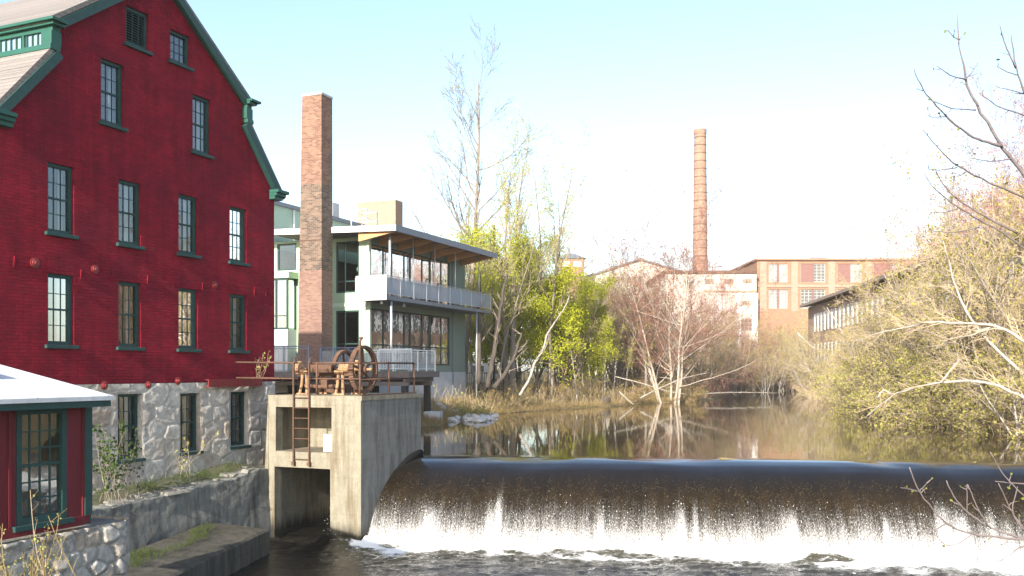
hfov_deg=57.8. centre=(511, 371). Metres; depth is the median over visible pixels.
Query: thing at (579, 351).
pale sapling
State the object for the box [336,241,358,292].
window
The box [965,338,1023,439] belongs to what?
overhanging shrub
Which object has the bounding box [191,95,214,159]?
window
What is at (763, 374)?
tree
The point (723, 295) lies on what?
reddish tree
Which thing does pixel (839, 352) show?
bank tree
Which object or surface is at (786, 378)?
tree
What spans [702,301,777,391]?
reddish thicket
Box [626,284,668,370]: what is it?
bare thicket tree
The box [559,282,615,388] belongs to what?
bare thicket tree
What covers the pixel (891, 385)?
overhanging shrub
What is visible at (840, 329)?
leaning tree
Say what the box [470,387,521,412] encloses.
bush
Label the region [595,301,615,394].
birch sapling
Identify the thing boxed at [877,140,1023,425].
bank tree
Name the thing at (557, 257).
budding tree
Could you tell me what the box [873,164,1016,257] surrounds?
tall bare tree
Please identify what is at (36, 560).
tall weeds
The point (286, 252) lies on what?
window
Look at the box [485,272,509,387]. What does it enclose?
dark trunk
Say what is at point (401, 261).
window
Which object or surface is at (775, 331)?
tree
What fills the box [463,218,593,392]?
lime green tree
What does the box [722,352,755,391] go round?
tree
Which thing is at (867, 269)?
bank tree
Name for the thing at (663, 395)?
bush
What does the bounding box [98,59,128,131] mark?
window
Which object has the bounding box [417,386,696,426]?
shore grass
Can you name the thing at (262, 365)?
wall sapling
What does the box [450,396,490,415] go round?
dry bush
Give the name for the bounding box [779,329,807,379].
tree
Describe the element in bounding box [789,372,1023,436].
bank scrub
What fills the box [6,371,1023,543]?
ground
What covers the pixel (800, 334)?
tree
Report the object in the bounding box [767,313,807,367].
tree
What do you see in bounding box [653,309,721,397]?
bare thicket tree
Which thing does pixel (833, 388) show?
overhanging shrub
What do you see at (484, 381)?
black fence
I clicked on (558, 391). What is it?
bush
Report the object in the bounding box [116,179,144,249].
window
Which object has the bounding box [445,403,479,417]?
dry bush
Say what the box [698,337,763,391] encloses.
tree
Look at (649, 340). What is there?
birch sapling
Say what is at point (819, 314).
building
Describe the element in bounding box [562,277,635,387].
bare thicket tree
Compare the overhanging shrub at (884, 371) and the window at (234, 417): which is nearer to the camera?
the window at (234, 417)
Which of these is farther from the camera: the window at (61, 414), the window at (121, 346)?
the window at (121, 346)
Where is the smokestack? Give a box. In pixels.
[692,128,707,269]
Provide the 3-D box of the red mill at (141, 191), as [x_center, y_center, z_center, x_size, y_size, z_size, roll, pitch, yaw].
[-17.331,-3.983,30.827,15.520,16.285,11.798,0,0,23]
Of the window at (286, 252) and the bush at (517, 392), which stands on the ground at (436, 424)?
the bush at (517, 392)
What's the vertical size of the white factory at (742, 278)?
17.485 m
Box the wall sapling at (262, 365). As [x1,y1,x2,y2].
[255,352,272,376]
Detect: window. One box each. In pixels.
[12,408,73,532]
[45,163,78,239]
[45,274,78,348]
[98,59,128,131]
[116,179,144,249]
[116,282,144,350]
[116,394,145,463]
[168,30,193,71]
[176,194,201,258]
[176,288,201,351]
[179,393,203,455]
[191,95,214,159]
[228,207,249,266]
[228,294,249,353]
[230,392,250,449]
[274,278,296,329]
[278,243,295,270]
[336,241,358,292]
[336,310,358,361]
[371,244,448,304]
[371,308,448,365]
[741,319,751,330]
[742,279,751,283]
[769,264,787,281]
[769,289,787,307]
[801,264,824,281]
[801,289,824,307]
[837,264,861,281]
[874,264,897,275]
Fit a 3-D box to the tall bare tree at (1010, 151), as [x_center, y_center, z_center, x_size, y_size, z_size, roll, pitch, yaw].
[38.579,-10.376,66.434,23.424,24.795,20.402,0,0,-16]
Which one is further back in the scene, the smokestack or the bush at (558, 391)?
the smokestack
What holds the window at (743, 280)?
in the white factory at (742, 278)
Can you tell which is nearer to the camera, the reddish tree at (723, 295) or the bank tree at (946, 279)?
the bank tree at (946, 279)
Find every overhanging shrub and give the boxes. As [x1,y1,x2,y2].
[801,364,842,403]
[805,353,902,413]
[814,350,925,411]
[817,340,947,417]
[821,347,866,406]
[846,343,950,422]
[860,334,981,419]
[860,347,990,425]
[863,340,1023,425]
[895,327,1003,409]
[898,326,1023,425]
[902,356,1019,434]
[918,334,1023,437]
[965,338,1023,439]
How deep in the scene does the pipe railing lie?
30.07 m
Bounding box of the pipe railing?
[235,337,415,395]
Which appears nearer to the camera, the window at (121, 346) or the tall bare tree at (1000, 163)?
the window at (121, 346)
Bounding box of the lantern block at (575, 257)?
[559,247,585,375]
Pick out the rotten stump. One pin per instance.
(605, 397)
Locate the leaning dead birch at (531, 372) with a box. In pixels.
[519,293,569,395]
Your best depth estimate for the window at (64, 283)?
24.97 m
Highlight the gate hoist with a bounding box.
[295,345,377,394]
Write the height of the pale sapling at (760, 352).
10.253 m
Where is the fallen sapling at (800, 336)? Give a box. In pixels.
[796,332,821,375]
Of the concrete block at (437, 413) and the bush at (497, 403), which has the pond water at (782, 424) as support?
the concrete block at (437, 413)
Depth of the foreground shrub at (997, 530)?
5.46 m
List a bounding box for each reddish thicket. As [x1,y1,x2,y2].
[602,279,661,379]
[669,292,747,385]
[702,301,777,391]
[739,320,788,390]
[767,326,806,390]
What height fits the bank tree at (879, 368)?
6.119 m
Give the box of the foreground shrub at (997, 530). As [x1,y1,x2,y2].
[900,452,1023,563]
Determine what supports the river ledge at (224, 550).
on the ground at (436, 424)
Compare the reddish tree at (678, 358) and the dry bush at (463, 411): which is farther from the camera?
the reddish tree at (678, 358)
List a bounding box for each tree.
[430,225,573,383]
[439,196,551,400]
[463,90,567,396]
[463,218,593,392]
[496,114,611,400]
[521,268,624,385]
[527,290,616,389]
[545,265,629,381]
[550,153,805,402]
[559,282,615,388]
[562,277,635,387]
[570,265,658,383]
[573,250,653,386]
[588,262,676,384]
[594,252,690,382]
[596,266,695,379]
[602,282,679,383]
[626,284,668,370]
[627,303,701,385]
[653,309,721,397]
[666,297,735,390]
[680,250,766,369]
[688,312,744,394]
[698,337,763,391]
[708,310,765,394]
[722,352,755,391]
[725,336,774,391]
[731,337,788,391]
[734,321,790,384]
[737,338,777,385]
[738,322,807,391]
[755,307,804,377]
[763,314,807,377]
[766,326,823,396]
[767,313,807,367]
[768,343,805,390]
[778,322,805,384]
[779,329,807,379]
[780,320,807,373]
[781,307,807,362]
[784,324,835,398]
[802,331,842,392]
[810,314,885,404]
[819,336,870,408]
[822,332,850,396]
[825,307,858,374]
[826,249,996,378]
[826,280,931,408]
[828,304,885,408]
[829,264,965,414]
[831,349,888,410]
[832,205,994,370]
[840,198,1023,393]
[840,256,924,371]
[849,326,937,407]
[853,210,965,276]
[856,238,916,283]
[862,167,1003,264]
[870,68,1023,256]
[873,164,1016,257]
[874,295,1001,417]
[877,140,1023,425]
[878,204,1023,424]
[881,102,1023,284]
[882,157,1023,426]
[882,276,915,335]
[884,186,1023,415]
[912,125,1023,257]
[914,13,1023,248]
[918,293,1023,418]
[919,288,1023,435]
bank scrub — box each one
[369,365,748,413]
[616,361,828,396]
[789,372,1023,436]
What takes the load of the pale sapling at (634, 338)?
on the ground at (436, 424)
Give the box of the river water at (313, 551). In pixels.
[228,523,1023,575]
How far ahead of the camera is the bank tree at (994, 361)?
41.63 m
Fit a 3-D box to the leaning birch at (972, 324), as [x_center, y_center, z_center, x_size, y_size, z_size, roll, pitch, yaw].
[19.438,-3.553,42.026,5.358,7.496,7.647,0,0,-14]
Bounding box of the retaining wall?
[11,466,270,551]
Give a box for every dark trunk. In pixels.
[470,278,489,383]
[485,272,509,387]
[492,328,527,389]
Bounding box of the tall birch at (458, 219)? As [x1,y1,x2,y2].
[401,16,547,378]
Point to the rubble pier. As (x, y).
(98, 546)
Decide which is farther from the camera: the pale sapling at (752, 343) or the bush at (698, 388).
the pale sapling at (752, 343)
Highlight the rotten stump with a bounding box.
[599,395,610,404]
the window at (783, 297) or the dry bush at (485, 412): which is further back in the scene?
the window at (783, 297)
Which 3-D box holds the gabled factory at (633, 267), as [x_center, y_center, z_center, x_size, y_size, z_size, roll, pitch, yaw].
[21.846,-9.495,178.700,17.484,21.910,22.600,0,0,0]
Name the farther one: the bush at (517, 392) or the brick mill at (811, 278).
the brick mill at (811, 278)
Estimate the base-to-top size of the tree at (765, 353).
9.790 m
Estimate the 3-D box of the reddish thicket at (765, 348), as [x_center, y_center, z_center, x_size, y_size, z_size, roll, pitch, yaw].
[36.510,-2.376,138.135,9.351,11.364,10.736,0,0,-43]
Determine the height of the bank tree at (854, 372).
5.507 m
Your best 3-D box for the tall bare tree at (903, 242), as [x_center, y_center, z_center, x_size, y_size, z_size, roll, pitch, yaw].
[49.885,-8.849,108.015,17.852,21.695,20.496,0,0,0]
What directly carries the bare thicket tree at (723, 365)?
on the ground at (436, 424)
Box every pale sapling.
[575,308,585,391]
[600,324,613,392]
[626,294,649,384]
[635,322,652,390]
[685,312,696,387]
[711,315,725,391]
[745,318,763,390]
[755,329,763,389]
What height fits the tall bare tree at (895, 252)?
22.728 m
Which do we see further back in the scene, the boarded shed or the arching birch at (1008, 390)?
the arching birch at (1008, 390)
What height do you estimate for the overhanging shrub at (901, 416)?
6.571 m
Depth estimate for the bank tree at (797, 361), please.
106.07 m
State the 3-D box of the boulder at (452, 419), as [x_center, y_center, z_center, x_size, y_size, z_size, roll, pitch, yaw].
[-3.493,2.882,54.510,0.736,0.402,0.463,6,-14,-1]
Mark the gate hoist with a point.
(334, 387)
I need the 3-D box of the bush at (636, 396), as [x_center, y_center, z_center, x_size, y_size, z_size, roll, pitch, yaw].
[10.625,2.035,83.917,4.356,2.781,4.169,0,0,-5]
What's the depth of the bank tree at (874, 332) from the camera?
62.79 m
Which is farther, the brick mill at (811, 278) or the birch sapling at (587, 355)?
the brick mill at (811, 278)
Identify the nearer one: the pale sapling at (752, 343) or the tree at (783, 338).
the pale sapling at (752, 343)
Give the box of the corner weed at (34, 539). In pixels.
[30,490,62,575]
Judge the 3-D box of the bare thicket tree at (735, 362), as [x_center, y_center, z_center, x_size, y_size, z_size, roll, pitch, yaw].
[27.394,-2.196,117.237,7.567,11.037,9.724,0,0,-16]
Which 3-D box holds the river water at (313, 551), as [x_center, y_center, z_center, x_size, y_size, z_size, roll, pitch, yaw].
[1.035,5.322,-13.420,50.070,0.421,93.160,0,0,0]
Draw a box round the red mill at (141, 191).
[0,0,288,495]
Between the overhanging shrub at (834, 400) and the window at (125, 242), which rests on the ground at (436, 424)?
the overhanging shrub at (834, 400)
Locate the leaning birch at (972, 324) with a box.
[853,223,1023,374]
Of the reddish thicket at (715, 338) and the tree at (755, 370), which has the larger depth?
the tree at (755, 370)
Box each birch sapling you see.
[558,300,583,402]
[580,322,595,393]
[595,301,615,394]
[608,307,631,395]
[621,328,637,395]
[637,322,654,396]
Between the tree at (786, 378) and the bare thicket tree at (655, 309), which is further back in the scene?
the tree at (786, 378)
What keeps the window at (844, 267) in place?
in the brick mill at (811, 278)
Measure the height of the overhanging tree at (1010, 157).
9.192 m
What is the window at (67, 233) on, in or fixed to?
in the red mill at (141, 191)
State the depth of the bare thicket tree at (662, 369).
91.71 m
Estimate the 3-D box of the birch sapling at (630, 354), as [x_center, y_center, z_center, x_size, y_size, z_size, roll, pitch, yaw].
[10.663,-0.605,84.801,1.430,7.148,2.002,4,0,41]
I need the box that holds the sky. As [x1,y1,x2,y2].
[0,0,1023,370]
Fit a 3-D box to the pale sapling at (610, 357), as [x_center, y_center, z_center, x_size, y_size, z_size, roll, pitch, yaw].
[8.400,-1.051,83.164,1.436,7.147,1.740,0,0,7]
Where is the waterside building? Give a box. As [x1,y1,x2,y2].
[274,181,497,400]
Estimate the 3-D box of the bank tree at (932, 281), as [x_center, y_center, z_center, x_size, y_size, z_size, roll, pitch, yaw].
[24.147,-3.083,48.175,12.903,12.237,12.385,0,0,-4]
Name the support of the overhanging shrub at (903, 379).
on the ground at (436, 424)
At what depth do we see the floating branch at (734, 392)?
94.41 m
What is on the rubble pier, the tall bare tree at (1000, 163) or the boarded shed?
the boarded shed
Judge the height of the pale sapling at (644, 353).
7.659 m
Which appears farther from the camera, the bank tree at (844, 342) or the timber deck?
the bank tree at (844, 342)
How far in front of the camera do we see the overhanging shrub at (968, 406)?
44.48 m
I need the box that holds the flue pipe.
[493,225,494,383]
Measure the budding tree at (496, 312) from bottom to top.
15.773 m
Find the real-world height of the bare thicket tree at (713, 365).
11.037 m
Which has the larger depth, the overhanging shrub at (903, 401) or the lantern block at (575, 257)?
the lantern block at (575, 257)
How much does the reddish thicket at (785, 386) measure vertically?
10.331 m
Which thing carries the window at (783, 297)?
in the brick mill at (811, 278)
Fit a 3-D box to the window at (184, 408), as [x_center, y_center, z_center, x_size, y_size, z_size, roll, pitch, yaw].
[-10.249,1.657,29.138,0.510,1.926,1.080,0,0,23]
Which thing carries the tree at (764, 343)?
on the ground at (436, 424)
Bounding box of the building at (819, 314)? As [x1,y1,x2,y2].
[799,223,1023,392]
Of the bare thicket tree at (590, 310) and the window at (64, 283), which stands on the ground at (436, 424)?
the bare thicket tree at (590, 310)
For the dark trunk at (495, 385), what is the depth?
64.72 m
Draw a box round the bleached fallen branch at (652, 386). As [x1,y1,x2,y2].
[614,370,708,404]
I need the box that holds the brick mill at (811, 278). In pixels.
[733,257,920,376]
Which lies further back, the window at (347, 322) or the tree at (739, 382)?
the tree at (739, 382)
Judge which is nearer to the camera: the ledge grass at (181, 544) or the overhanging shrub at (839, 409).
the ledge grass at (181, 544)
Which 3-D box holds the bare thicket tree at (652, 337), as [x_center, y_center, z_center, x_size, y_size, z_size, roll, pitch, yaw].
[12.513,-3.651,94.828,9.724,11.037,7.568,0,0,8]
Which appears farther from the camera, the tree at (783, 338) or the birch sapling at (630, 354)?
the tree at (783, 338)
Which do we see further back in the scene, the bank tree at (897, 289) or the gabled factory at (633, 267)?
the gabled factory at (633, 267)
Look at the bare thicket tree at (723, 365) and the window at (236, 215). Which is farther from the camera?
the bare thicket tree at (723, 365)
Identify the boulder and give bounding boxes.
[446,417,458,421]
[464,417,472,421]
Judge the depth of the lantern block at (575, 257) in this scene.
162.00 m
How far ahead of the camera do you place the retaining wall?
27.24 m
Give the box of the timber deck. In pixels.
[264,346,439,411]
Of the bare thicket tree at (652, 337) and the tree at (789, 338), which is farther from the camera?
the tree at (789, 338)
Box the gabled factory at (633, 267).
[584,258,678,375]
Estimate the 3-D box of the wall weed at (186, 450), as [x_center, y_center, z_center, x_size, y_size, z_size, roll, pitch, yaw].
[-9.890,2.561,28.740,1.650,1.405,0.488,0,0,-43]
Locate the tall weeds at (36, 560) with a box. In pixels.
[0,511,78,575]
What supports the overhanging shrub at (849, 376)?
on the ground at (436, 424)
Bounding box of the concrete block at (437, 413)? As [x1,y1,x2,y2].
[424,411,442,420]
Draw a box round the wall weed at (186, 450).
[175,431,218,476]
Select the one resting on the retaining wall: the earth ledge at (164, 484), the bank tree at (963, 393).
the earth ledge at (164, 484)
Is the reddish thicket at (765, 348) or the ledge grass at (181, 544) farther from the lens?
the reddish thicket at (765, 348)
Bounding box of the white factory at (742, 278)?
[647,270,757,373]
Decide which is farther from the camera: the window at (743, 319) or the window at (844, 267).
the window at (844, 267)
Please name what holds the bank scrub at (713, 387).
on the ground at (436, 424)
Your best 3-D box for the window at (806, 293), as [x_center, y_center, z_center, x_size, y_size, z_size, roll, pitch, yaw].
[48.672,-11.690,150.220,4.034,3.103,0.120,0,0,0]
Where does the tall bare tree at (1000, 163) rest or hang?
on the ground at (436, 424)
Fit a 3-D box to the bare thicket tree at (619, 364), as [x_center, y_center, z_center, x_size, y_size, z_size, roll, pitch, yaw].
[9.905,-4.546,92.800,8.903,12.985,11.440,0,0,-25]
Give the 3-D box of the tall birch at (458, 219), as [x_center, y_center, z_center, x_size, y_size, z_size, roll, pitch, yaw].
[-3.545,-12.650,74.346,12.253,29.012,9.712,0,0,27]
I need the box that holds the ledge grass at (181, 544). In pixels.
[92,458,247,567]
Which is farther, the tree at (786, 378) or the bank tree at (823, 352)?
the tree at (786, 378)
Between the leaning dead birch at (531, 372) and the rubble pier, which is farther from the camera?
the leaning dead birch at (531, 372)
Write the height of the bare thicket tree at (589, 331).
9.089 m
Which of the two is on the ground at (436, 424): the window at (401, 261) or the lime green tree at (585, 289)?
the lime green tree at (585, 289)
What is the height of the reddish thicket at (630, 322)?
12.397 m
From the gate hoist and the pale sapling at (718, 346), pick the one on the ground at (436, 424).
the pale sapling at (718, 346)
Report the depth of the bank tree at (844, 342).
69.37 m
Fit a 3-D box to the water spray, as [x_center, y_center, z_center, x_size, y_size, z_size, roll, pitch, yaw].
[9.833,4.616,27.777,31.826,1.792,1.198,0,0,7]
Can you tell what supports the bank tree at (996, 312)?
on the ground at (436, 424)
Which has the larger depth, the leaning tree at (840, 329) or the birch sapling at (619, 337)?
the birch sapling at (619, 337)
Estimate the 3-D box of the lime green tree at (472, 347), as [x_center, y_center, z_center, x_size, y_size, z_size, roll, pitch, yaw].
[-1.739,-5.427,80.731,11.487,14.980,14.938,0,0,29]
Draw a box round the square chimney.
[297,92,332,392]
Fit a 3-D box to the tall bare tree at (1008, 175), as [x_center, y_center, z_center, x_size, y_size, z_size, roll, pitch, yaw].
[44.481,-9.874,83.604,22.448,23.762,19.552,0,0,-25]
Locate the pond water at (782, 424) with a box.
[421,390,1023,460]
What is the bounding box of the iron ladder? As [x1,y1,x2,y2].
[291,357,312,465]
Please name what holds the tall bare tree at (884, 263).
on the ground at (436, 424)
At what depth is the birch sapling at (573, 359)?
77.39 m
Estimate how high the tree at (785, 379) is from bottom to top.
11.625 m
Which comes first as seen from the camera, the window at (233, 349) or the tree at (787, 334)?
the window at (233, 349)
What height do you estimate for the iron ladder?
3.500 m
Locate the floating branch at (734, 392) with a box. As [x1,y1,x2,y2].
[688,390,768,396]
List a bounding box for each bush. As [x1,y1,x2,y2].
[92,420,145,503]
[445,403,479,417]
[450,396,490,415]
[464,403,498,414]
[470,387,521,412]
[491,381,538,406]
[537,376,579,401]
[564,374,607,396]
[609,380,653,402]
[637,381,673,401]
[666,378,706,401]
[733,366,771,391]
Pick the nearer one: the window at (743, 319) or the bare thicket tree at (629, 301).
the bare thicket tree at (629, 301)
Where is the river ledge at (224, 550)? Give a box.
[127,523,269,575]
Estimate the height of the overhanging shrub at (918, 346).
7.509 m
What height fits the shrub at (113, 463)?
2.296 m
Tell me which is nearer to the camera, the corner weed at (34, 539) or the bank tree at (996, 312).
the corner weed at (34, 539)
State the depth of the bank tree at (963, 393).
47.96 m
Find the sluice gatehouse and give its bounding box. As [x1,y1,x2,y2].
[265,393,423,540]
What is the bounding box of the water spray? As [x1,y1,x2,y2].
[324,495,1016,552]
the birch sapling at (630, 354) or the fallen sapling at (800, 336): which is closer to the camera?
the birch sapling at (630, 354)
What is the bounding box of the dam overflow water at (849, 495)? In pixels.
[368,454,1023,554]
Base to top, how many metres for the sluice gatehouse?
5.280 m
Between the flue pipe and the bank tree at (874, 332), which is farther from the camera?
the flue pipe
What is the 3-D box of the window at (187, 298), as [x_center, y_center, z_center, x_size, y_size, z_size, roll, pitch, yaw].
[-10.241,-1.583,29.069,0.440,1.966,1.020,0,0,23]
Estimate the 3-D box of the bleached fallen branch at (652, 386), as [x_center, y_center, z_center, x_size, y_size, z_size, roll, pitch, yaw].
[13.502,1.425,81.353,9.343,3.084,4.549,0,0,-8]
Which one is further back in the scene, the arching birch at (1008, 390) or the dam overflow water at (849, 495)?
the arching birch at (1008, 390)
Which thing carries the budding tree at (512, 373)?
on the ground at (436, 424)
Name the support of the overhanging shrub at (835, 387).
on the ground at (436, 424)
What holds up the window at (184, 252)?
in the red mill at (141, 191)
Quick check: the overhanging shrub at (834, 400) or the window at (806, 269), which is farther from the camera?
the window at (806, 269)
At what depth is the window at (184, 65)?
28.85 m
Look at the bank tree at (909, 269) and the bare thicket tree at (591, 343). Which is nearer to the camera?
the bank tree at (909, 269)
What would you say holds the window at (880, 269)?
in the brick mill at (811, 278)
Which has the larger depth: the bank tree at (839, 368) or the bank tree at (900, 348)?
the bank tree at (839, 368)
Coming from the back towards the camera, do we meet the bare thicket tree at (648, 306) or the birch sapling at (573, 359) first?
the bare thicket tree at (648, 306)
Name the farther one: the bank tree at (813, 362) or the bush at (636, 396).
the bank tree at (813, 362)
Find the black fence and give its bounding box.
[466,371,503,391]
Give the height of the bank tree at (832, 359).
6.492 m
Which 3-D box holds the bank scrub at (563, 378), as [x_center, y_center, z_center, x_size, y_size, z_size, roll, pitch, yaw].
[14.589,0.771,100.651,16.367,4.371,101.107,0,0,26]
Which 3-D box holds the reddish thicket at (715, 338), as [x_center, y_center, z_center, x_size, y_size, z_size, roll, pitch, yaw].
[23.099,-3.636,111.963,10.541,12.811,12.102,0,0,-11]
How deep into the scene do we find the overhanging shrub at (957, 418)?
47.56 m
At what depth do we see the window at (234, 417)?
31.56 m
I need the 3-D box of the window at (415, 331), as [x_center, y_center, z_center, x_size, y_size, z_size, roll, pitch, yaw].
[-6.437,-2.075,59.935,0.101,3.362,10.332,0,0,23]
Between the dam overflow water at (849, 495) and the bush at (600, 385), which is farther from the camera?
the bush at (600, 385)
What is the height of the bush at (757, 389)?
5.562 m
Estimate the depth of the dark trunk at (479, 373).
64.45 m
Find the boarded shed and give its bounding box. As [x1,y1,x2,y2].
[0,364,113,539]
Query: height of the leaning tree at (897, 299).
6.560 m
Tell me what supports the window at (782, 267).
in the brick mill at (811, 278)
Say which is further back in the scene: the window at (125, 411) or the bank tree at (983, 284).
the bank tree at (983, 284)
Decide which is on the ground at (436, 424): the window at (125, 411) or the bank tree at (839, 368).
the bank tree at (839, 368)
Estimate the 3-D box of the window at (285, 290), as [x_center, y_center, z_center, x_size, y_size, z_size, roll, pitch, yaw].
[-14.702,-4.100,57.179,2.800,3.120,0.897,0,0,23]
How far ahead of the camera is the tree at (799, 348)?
119.50 m
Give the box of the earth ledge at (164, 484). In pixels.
[92,463,264,505]
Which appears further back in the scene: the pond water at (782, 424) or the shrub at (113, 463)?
the pond water at (782, 424)
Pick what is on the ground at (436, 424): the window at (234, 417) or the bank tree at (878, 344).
the bank tree at (878, 344)
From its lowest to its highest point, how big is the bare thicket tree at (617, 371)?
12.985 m
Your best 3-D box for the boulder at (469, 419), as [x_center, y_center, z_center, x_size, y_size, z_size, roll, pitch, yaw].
[-2.504,2.890,54.563,0.630,0.344,0.396,-3,4,24]
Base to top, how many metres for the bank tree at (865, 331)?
11.013 m
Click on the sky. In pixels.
(797, 98)
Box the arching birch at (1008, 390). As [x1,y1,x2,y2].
[857,347,1023,419]
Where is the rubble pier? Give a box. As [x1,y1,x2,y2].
[0,515,129,575]
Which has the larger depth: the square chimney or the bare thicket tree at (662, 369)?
the bare thicket tree at (662, 369)
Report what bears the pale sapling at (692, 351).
on the ground at (436, 424)

